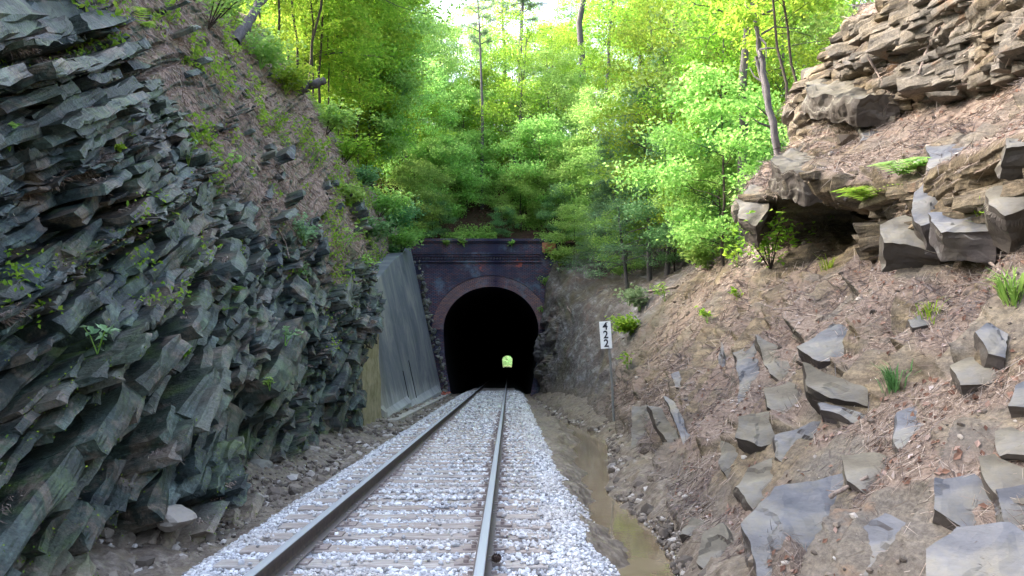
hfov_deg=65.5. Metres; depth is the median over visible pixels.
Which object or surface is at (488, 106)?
tree
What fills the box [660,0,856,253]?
tree
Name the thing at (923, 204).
rock slab
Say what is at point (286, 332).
leafy seedling
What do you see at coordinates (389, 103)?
tree
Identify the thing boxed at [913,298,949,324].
grass tuft
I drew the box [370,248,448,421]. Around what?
retaining wall
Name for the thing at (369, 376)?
concrete block
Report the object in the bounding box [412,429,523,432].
railroad tie
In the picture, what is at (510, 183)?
tree
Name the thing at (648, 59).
tree
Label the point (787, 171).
rock slab
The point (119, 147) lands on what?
leafy seedling
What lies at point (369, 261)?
leafy seedling
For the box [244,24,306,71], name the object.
shrub
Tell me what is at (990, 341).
rock slab
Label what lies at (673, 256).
tree
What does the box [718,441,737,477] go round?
rock slab
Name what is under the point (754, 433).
rock slab
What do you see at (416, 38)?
tree
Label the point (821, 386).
rock slab
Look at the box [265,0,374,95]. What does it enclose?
tree
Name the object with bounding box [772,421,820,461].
rock slab
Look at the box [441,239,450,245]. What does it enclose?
vine
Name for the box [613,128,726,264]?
tree
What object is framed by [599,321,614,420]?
milepost sign
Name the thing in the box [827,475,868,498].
fallen branch
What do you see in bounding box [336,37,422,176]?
tree
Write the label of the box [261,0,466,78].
tree
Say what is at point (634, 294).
shrub
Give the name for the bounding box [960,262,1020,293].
fallen branch
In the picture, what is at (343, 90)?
tree
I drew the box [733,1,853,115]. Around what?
tree
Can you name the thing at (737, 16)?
tree
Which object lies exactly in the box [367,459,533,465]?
railroad tie
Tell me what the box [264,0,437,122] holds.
tree
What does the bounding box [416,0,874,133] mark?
sky
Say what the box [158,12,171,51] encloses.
fallen branch
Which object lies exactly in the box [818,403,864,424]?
rock slab
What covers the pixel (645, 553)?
water
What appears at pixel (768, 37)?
tree
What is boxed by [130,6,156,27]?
fern
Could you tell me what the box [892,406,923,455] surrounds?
rock slab
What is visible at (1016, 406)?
rock slab
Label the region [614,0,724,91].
tree
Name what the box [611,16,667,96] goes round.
tree
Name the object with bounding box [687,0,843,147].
tree
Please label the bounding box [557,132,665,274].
tree
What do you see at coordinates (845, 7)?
tree
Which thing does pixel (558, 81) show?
tree
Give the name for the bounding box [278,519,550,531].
railroad tie
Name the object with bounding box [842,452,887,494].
rock slab
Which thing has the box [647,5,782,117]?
tree
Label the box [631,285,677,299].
fallen branch
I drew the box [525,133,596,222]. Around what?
tree
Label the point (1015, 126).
pine straw
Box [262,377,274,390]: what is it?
leafy seedling
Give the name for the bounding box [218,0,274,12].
shrub
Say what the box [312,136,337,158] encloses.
leafy seedling
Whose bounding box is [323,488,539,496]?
railroad tie
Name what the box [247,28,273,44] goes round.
leafy seedling
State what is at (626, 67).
tree
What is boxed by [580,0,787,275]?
tree
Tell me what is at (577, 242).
shrub
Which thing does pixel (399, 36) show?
tree
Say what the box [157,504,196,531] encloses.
boulder
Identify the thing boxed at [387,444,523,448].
railroad tie
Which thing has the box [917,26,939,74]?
fallen branch
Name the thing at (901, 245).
rock slab
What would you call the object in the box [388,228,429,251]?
shrub
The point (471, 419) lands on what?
railroad tie
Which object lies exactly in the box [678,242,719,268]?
shrub
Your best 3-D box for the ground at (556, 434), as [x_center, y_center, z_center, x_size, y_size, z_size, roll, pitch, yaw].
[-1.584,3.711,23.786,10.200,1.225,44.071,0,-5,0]
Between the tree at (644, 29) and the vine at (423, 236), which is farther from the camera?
the tree at (644, 29)
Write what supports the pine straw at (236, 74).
on the cliff
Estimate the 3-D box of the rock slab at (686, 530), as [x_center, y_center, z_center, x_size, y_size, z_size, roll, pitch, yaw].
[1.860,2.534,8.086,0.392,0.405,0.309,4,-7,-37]
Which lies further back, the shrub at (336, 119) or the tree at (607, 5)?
the tree at (607, 5)
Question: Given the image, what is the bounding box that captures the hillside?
[374,116,765,247]
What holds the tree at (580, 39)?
on the hillside
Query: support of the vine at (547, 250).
attached to the tunnel portal
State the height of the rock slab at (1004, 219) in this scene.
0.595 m
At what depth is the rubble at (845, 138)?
9.56 m
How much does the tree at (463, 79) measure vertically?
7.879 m
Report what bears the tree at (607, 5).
on the hillside
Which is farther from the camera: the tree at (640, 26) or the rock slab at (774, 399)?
the tree at (640, 26)
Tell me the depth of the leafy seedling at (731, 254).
18.35 m
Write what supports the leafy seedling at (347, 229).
on the cliff
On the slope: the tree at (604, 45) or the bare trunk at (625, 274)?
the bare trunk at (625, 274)
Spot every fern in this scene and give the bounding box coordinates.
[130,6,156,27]
[833,184,898,200]
[869,157,930,175]
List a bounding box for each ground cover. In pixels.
[0,0,398,352]
[373,132,602,240]
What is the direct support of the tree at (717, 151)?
on the slope
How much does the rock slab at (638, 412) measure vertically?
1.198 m
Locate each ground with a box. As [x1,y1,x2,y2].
[51,392,749,575]
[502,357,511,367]
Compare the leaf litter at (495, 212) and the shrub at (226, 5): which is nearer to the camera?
the shrub at (226, 5)
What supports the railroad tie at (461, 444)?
on the ballast bed
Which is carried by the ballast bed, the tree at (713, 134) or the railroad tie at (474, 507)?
the railroad tie at (474, 507)
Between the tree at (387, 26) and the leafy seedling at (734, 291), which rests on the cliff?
the tree at (387, 26)
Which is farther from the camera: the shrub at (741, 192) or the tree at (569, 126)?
the tree at (569, 126)
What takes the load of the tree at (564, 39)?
on the hillside
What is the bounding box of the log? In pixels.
[296,77,326,94]
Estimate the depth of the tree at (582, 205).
45.17 m
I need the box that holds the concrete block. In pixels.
[358,334,381,425]
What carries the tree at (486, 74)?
on the hillside
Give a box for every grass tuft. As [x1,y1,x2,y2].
[814,253,842,271]
[873,359,917,395]
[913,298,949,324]
[975,266,1023,307]
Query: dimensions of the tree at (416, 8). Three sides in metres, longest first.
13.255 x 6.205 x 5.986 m
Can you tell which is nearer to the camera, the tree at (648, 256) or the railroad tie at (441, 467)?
the railroad tie at (441, 467)
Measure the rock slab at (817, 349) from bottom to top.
0.743 m
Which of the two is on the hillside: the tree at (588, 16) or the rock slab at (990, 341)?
the tree at (588, 16)
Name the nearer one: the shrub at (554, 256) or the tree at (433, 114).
the shrub at (554, 256)
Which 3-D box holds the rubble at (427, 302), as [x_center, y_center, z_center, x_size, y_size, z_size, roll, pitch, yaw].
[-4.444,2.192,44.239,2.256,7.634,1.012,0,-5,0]
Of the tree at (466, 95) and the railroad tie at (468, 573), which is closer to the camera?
the railroad tie at (468, 573)
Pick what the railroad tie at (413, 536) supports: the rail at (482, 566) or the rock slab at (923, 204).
the rail at (482, 566)
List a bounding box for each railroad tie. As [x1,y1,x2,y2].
[212,555,547,572]
[222,571,551,575]
[239,541,549,556]
[260,529,549,542]
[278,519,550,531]
[284,510,539,521]
[297,502,538,511]
[312,495,539,504]
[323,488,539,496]
[330,482,536,490]
[337,477,533,484]
[348,472,535,478]
[353,468,532,474]
[357,463,528,469]
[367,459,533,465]
[372,456,530,461]
[376,453,529,457]
[381,449,529,454]
[384,447,527,451]
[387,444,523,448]
[391,442,524,446]
[395,439,522,443]
[401,437,527,440]
[402,435,523,438]
[404,433,522,436]
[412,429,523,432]
[416,428,522,430]
[416,431,523,434]
[418,426,524,428]
[419,423,514,426]
[423,425,521,427]
[432,418,520,420]
[473,388,513,388]
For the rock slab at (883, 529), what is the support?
on the slope
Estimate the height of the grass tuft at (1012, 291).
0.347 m
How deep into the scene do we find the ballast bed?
10.47 m
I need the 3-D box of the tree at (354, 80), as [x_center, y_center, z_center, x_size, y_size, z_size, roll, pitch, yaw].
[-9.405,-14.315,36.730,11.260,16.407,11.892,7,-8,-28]
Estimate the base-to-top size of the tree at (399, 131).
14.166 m
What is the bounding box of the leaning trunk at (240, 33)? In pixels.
[232,0,267,44]
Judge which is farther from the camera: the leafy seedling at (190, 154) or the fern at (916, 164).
the leafy seedling at (190, 154)
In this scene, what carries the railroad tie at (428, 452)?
on the ballast bed
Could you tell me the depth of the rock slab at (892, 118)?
12.53 m
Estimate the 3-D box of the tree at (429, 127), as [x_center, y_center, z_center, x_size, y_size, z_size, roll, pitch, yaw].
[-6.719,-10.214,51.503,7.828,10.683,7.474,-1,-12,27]
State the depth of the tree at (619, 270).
36.10 m
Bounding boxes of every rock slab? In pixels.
[631,405,649,448]
[646,405,678,441]
[663,396,689,444]
[671,371,681,388]
[679,517,703,542]
[696,522,733,569]
[718,342,726,366]
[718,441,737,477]
[732,343,759,402]
[733,458,772,511]
[735,411,774,453]
[736,184,776,246]
[741,474,843,575]
[754,334,791,381]
[764,382,799,412]
[768,142,827,206]
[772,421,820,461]
[797,323,847,368]
[801,67,901,126]
[802,362,868,414]
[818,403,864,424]
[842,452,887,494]
[852,116,895,130]
[857,128,877,140]
[863,513,905,575]
[879,215,948,271]
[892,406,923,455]
[906,315,931,331]
[911,185,939,259]
[925,144,966,169]
[926,522,1023,575]
[928,212,1007,266]
[932,473,991,530]
[950,357,996,397]
[973,323,1007,369]
[978,454,1023,504]
[983,185,1023,253]
[992,484,1023,528]
[995,138,1023,180]
[995,427,1023,461]
[1008,381,1023,417]
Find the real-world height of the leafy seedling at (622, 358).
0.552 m
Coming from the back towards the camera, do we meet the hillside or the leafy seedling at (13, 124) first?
the hillside
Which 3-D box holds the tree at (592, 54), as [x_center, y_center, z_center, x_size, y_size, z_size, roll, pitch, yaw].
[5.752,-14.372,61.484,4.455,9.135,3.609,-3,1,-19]
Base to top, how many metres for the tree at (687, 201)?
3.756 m
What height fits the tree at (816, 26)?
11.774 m
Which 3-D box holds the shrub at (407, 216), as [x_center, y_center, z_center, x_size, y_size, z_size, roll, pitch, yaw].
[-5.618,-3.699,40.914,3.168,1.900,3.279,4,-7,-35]
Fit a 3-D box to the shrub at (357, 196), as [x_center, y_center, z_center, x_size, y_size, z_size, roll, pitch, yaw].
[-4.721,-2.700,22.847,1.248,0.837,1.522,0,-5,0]
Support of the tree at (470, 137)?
on the hillside
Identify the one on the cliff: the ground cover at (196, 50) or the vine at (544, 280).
the ground cover at (196, 50)
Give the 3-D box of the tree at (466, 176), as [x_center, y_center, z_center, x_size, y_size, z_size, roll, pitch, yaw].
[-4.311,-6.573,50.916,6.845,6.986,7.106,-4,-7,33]
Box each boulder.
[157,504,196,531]
[247,458,273,468]
[308,445,320,451]
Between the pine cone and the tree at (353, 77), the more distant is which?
the tree at (353, 77)
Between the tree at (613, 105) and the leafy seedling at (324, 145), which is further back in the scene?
the tree at (613, 105)
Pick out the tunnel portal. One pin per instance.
(485, 296)
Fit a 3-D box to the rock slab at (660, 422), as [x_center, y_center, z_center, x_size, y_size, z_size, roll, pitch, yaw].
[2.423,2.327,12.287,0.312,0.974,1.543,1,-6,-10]
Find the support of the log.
on the cliff
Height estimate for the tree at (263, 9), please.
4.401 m
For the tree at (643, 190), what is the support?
on the slope
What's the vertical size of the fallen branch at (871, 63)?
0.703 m
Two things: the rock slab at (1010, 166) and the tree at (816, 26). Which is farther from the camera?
the tree at (816, 26)
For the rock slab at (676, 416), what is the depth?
11.69 m
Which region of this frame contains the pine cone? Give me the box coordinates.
[491,553,501,562]
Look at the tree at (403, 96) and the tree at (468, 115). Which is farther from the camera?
the tree at (468, 115)
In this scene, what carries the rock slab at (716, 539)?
on the slope
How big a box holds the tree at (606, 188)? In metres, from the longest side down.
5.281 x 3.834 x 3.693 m
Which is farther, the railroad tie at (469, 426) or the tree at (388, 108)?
the tree at (388, 108)
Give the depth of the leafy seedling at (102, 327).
7.29 m
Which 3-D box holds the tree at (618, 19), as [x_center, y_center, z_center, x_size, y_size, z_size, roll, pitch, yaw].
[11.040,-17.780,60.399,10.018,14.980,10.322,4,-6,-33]
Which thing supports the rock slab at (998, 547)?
on the slope
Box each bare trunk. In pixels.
[601,207,642,288]
[749,51,779,155]
[750,0,800,148]
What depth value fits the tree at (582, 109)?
48.46 m
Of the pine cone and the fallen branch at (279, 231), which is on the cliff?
the fallen branch at (279, 231)
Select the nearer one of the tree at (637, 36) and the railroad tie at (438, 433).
the railroad tie at (438, 433)
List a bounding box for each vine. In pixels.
[417,230,430,243]
[427,228,440,237]
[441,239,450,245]
[457,235,465,245]
[536,276,549,285]
[541,243,554,256]
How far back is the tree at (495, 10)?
83.54 m
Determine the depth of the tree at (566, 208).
43.14 m
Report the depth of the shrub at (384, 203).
37.07 m
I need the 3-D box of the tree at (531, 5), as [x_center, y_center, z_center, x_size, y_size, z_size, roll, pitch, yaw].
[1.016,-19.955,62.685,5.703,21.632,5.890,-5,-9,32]
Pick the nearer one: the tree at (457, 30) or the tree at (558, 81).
the tree at (558, 81)
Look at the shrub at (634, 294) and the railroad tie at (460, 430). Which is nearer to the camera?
the railroad tie at (460, 430)
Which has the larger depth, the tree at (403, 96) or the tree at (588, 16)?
the tree at (588, 16)
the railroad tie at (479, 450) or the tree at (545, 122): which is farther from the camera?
the tree at (545, 122)
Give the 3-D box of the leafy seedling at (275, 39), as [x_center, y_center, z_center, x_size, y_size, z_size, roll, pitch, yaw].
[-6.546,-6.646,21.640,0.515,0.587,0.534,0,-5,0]
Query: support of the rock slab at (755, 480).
on the slope
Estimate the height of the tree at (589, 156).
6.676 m
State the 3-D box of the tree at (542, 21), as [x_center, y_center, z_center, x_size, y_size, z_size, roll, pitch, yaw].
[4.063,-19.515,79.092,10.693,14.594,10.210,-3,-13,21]
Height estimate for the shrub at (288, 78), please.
1.124 m
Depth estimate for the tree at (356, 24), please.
34.06 m
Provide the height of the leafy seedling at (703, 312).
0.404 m
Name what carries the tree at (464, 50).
on the hillside
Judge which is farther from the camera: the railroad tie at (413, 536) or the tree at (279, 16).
the tree at (279, 16)
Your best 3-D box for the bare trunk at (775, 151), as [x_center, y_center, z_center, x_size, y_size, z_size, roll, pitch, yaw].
[5.730,-3.941,17.775,0.772,2.710,0.774,-1,-6,11]
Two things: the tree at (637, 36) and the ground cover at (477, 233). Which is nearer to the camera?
the tree at (637, 36)
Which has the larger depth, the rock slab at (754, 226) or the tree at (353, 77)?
the tree at (353, 77)
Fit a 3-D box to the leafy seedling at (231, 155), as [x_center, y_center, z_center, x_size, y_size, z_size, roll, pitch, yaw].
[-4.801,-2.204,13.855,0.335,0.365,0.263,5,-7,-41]
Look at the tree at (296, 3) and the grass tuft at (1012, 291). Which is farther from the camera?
the tree at (296, 3)
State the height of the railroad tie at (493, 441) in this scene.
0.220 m
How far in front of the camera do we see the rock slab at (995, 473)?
4.55 m
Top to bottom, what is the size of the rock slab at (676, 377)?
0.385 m
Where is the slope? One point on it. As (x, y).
(889, 32)
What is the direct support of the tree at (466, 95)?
on the hillside
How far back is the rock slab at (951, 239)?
7.30 m
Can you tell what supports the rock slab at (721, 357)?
on the slope
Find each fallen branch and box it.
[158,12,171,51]
[274,223,290,258]
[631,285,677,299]
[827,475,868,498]
[866,55,889,92]
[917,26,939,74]
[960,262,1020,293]
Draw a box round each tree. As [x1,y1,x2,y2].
[233,0,282,39]
[244,0,321,50]
[258,0,392,107]
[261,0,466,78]
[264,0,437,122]
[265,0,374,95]
[267,0,395,124]
[268,0,340,61]
[276,0,390,107]
[278,0,280,38]
[281,34,335,99]
[287,32,418,170]
[289,15,415,158]
[291,0,298,67]
[295,2,389,113]
[308,0,322,91]
[308,2,399,138]
[318,0,414,143]
[319,0,415,169]
[326,0,419,158]
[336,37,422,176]
[338,67,416,167]
[340,2,442,168]
[347,32,435,187]
[350,15,423,186]
[352,15,417,168]
[355,0,434,130]
[368,18,435,183]
[369,0,441,186]
[374,51,464,200]
[377,80,466,180]
[380,133,498,225]
[380,157,459,231]
[387,132,489,215]
[406,1,439,76]
[407,10,464,135]
[407,66,485,130]
[408,79,509,187]
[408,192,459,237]
[411,0,466,80]
[414,0,481,120]
[416,77,485,145]
[425,125,510,211]
[426,22,495,122]
[434,76,478,155]
[447,63,555,170]
[456,0,556,130]
[456,18,532,137]
[458,0,502,209]
[466,6,595,190]
[468,89,514,128]
[474,63,511,144]
[478,108,586,210]
[481,165,556,230]
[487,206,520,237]
[496,63,627,183]
[501,0,550,161]
[502,43,590,186]
[512,9,596,132]
[513,15,592,119]
[525,17,605,112]
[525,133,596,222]
[534,181,586,247]
[539,203,605,262]
[544,0,614,132]
[544,80,637,231]
[549,138,619,231]
[553,0,648,132]
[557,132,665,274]
[562,40,616,128]
[564,178,630,272]
[566,133,640,220]
[569,52,756,251]
[574,83,681,282]
[576,0,586,133]
[579,197,661,276]
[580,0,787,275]
[582,0,680,100]
[584,7,635,91]
[587,0,670,84]
[588,59,641,133]
[589,134,665,251]
[590,50,788,268]
[591,7,654,125]
[593,0,858,198]
[601,38,688,255]
[608,90,732,230]
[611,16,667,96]
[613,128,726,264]
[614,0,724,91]
[619,0,800,265]
[626,0,673,83]
[630,27,670,123]
[638,188,687,270]
[644,71,787,253]
[644,148,752,252]
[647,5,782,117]
[649,171,731,256]
[657,116,788,250]
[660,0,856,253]
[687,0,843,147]
[700,0,832,141]
[724,0,844,81]
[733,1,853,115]
[752,0,874,79]
[766,1,851,100]
[775,26,828,103]
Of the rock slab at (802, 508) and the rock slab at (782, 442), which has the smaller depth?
the rock slab at (802, 508)
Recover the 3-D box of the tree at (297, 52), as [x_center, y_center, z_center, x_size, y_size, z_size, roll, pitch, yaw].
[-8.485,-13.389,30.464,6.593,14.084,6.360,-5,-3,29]
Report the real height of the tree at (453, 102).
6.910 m
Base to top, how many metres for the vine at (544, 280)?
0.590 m
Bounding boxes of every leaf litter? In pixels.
[32,0,372,283]
[383,134,598,242]
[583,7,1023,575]
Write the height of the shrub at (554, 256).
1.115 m
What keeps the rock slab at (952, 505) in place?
on the slope
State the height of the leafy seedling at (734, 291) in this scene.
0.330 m
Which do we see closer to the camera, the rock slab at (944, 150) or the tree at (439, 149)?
the rock slab at (944, 150)
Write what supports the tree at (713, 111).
on the slope
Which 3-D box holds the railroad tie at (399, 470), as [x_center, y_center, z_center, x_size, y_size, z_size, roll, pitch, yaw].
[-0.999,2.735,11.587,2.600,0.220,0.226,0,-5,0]
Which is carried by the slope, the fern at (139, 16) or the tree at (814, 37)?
the tree at (814, 37)
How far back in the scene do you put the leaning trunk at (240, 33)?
20.02 m
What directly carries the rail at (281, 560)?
on the railroad tie at (413, 536)
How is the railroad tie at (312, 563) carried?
on the ballast bed
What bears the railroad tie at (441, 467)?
on the ballast bed
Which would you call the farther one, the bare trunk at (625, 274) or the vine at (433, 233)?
the vine at (433, 233)
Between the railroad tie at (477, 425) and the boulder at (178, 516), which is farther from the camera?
the railroad tie at (477, 425)
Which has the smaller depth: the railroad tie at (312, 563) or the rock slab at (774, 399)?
the railroad tie at (312, 563)
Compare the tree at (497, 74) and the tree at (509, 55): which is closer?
the tree at (509, 55)
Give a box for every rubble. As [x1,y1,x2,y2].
[85,394,454,575]
[414,260,450,395]
[534,393,706,575]
[589,11,1023,575]
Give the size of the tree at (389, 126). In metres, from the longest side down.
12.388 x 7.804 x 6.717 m
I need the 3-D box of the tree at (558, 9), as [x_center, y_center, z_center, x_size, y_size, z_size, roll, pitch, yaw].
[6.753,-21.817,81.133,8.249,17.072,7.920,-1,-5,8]
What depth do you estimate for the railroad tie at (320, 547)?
6.70 m
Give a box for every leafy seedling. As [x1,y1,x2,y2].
[7,121,22,150]
[80,323,119,353]
[114,142,126,152]
[183,347,191,357]
[185,138,197,165]
[226,150,245,169]
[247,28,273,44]
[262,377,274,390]
[267,32,280,49]
[280,325,303,345]
[293,261,310,282]
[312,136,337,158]
[336,222,367,249]
[358,253,380,266]
[616,351,633,368]
[649,282,669,300]
[694,306,712,321]
[718,243,741,266]
[728,286,742,299]
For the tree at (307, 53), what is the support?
on the cliff
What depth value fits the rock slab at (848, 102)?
12.90 m
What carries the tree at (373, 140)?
on the cliff
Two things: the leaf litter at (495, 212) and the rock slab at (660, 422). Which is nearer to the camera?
the rock slab at (660, 422)
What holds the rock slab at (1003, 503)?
on the slope
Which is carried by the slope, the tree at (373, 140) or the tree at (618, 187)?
the tree at (618, 187)
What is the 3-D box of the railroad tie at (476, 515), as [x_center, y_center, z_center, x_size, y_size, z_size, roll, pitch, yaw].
[-1.015,2.410,8.188,2.600,0.220,0.226,0,-5,-1]
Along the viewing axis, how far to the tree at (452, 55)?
67.77 m
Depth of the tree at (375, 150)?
44.44 m
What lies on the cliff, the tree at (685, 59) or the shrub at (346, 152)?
the shrub at (346, 152)
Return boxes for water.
[557,418,675,575]
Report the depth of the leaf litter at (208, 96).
14.63 m
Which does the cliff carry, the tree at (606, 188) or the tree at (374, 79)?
the tree at (374, 79)
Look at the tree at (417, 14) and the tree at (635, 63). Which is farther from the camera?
the tree at (635, 63)
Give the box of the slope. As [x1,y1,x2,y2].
[533,0,1023,575]
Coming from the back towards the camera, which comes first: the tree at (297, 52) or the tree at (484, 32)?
the tree at (484, 32)
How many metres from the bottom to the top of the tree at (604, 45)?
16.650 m
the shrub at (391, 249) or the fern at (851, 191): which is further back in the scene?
the shrub at (391, 249)
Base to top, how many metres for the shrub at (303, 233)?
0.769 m
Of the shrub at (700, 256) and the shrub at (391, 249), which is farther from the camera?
the shrub at (391, 249)
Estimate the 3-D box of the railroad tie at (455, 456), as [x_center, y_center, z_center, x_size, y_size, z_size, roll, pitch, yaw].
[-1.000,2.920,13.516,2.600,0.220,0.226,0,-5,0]
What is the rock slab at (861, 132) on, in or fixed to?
on the slope
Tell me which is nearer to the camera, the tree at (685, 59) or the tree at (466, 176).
the tree at (685, 59)
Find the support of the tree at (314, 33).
on the cliff
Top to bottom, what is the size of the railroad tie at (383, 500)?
0.220 m
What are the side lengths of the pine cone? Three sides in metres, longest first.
0.084 x 0.074 x 0.074 m
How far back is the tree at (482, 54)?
78.42 m
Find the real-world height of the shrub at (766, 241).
1.078 m
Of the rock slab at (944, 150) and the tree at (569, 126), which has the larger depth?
the tree at (569, 126)
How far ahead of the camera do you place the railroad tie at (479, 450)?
14.43 m
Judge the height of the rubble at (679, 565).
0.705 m
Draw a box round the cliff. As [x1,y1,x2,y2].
[0,0,397,575]
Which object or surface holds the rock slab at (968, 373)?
on the slope
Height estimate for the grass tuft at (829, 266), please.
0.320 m
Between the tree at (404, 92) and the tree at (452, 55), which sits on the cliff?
the tree at (404, 92)
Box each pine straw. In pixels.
[0,0,397,575]
[551,0,1023,575]
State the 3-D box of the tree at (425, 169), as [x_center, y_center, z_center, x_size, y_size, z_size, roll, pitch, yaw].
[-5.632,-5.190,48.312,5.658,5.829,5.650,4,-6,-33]
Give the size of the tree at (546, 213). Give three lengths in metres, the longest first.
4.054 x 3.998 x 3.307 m
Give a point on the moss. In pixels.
(140, 355)
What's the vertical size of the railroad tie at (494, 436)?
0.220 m
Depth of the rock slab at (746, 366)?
10.83 m
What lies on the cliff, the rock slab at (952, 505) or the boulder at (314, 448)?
the boulder at (314, 448)
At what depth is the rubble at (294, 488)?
12.04 m
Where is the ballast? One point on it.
(571, 541)
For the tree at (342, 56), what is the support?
on the cliff
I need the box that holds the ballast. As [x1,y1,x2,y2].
[182,390,619,575]
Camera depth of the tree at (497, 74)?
86.93 m
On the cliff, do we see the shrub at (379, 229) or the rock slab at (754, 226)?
the shrub at (379, 229)
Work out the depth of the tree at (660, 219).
27.55 m
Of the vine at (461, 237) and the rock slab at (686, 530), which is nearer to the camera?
the rock slab at (686, 530)
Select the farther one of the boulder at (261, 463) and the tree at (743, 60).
the tree at (743, 60)
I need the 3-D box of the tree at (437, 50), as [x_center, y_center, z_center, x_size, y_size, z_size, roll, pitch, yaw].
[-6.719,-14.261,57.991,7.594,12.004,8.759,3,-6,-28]
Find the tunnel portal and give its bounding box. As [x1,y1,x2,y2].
[407,238,559,395]
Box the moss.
[0,195,368,575]
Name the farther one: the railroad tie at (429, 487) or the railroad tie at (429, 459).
the railroad tie at (429, 459)
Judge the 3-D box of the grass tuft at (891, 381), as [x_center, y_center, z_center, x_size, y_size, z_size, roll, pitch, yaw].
[3.208,0.761,6.656,0.480,0.342,0.481,0,-5,0]
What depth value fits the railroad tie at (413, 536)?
7.18 m
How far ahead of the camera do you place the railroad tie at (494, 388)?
50.57 m
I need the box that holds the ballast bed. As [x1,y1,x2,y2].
[196,367,614,575]
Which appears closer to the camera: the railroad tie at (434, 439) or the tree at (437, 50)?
the railroad tie at (434, 439)
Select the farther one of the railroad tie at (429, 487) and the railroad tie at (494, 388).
the railroad tie at (494, 388)
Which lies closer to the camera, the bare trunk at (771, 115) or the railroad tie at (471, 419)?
the bare trunk at (771, 115)
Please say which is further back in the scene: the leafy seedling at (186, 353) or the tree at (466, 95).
the tree at (466, 95)
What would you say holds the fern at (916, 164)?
on the slope
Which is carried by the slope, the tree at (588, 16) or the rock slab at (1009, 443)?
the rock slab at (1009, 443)
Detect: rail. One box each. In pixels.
[243,368,503,575]
[472,368,508,575]
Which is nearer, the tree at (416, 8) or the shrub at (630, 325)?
the shrub at (630, 325)
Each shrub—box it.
[195,0,280,28]
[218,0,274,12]
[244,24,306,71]
[267,54,323,94]
[291,211,322,245]
[314,94,374,134]
[328,129,385,165]
[338,178,368,206]
[352,164,389,189]
[360,213,401,244]
[369,184,420,218]
[379,194,430,232]
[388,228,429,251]
[388,240,403,252]
[396,223,433,237]
[545,246,577,266]
[570,230,600,246]
[605,312,640,336]
[613,283,655,310]
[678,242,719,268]
[719,207,815,268]
[727,184,746,204]
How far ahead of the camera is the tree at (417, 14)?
59.67 m
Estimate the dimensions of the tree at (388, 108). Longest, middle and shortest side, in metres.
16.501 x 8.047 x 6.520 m
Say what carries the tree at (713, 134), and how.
on the slope
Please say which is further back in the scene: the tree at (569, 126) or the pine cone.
the tree at (569, 126)
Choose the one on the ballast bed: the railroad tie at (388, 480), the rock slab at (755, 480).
the railroad tie at (388, 480)
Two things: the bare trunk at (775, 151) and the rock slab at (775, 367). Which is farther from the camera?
the bare trunk at (775, 151)
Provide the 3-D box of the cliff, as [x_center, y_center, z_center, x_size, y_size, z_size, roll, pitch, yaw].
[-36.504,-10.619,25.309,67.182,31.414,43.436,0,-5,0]
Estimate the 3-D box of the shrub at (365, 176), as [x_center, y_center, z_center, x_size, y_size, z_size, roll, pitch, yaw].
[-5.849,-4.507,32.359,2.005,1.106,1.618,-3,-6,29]
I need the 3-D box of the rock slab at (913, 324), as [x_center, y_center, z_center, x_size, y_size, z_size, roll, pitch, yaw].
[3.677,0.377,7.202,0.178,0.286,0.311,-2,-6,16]
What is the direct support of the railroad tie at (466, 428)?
on the ballast bed
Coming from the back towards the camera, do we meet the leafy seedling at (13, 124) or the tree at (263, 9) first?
the tree at (263, 9)
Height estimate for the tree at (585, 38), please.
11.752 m
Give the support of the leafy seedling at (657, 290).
on the slope
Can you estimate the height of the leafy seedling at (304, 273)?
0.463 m
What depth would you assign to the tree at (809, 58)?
56.62 m
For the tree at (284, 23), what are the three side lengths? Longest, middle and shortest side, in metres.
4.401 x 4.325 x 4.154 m
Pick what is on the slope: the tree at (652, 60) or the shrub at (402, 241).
the tree at (652, 60)
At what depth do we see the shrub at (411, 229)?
45.94 m

